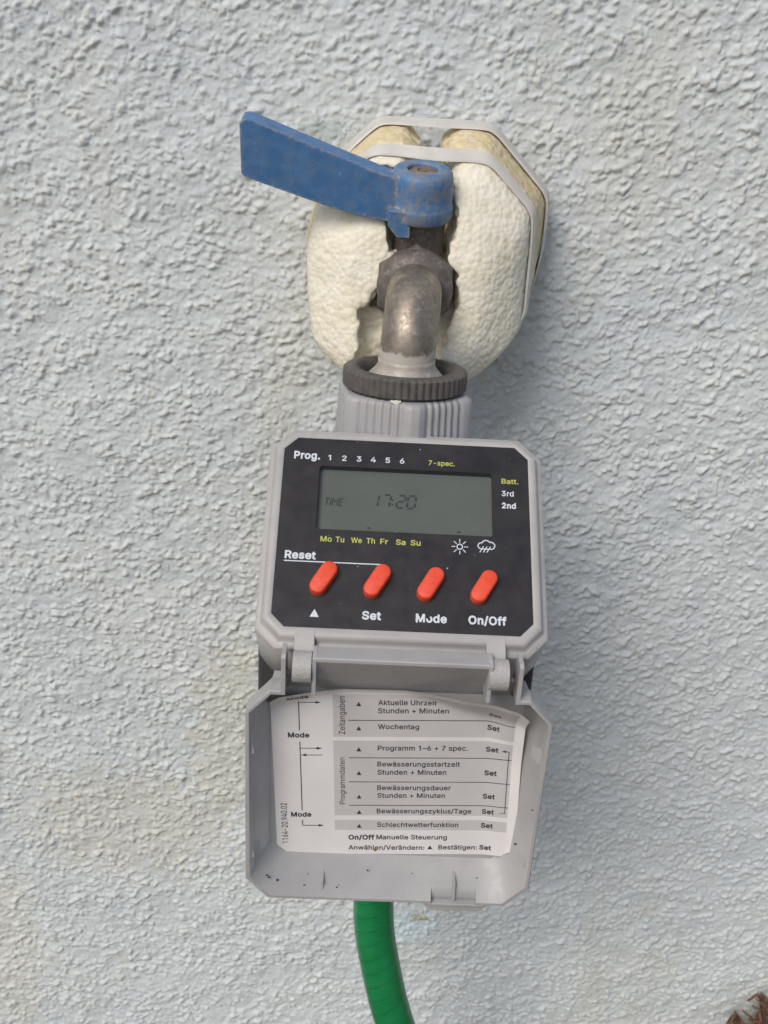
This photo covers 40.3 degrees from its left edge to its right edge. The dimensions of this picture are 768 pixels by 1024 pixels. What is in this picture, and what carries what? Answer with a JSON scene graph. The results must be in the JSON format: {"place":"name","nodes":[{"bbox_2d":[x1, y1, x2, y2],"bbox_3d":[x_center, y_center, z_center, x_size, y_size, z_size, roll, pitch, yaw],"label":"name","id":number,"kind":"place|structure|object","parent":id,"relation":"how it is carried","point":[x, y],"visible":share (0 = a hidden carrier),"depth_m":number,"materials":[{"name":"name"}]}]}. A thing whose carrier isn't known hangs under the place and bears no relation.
{"place":"outdoors","nodes":[
{"label":"outdoors","id":0,"kind":"place"},
{"bbox_2d":[0,0,767,1023],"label":"wall","id":1,"kind":"structure","parent":0,"point":[170,374],"depth_m":0.47,"materials":[{"name":"paint"}]},
{"bbox_2d":[239,111,453,377],"bbox_3d":[-0.013,-0.099,0.381,0.077,0.085,0.096,3,24,-1],"label":"garden tap","id":2,"kind":"object","parent":1,"relation":"attached to","point":[410,202],"visible":1,"depth_m":0.36,"materials":[{"name":"blue metal"}]},
{"bbox_2d":[245,355,552,910],"bbox_3d":[0.004,0.036,0.366,0.093,0.162,0.118,3,24,-1],"label":"water timer","id":3,"kind":"object","parent":2,"relation":"attached to","point":[398,726],"visible":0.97,"depth_m":0.34,"materials":[{"name":"plastic"}]},
{"bbox_2d":[353,901,414,1023],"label":"garden hose","id":4,"kind":"object","parent":3,"relation":"attached to","point":[378,956],"visible":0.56,"depth_m":0.47,"materials":[{"name":"green rubber"}]},
{"bbox_2d":[306,116,549,379],"bbox_3d":[0.017,-0.098,0.404,0.096,0.098,0.057,3,24,-1],"label":"foam cover","id":5,"kind":"object","parent":2,"relation":"attached to","point":[495,225],"visible":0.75,"depth_m":0.39,"materials":[{"name":"plastic"}]},
{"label":"ground","id":6,"kind":"structure","parent":0,"visible":0},
{"bbox_2d":[726,992,767,1023],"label":"dead plant","id":7,"kind":"object","parent":6,"relation":"on","point":[759,1018],"visible":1,"depth_m":0.59,"materials":[{"name":"brown plant"}]}
]}

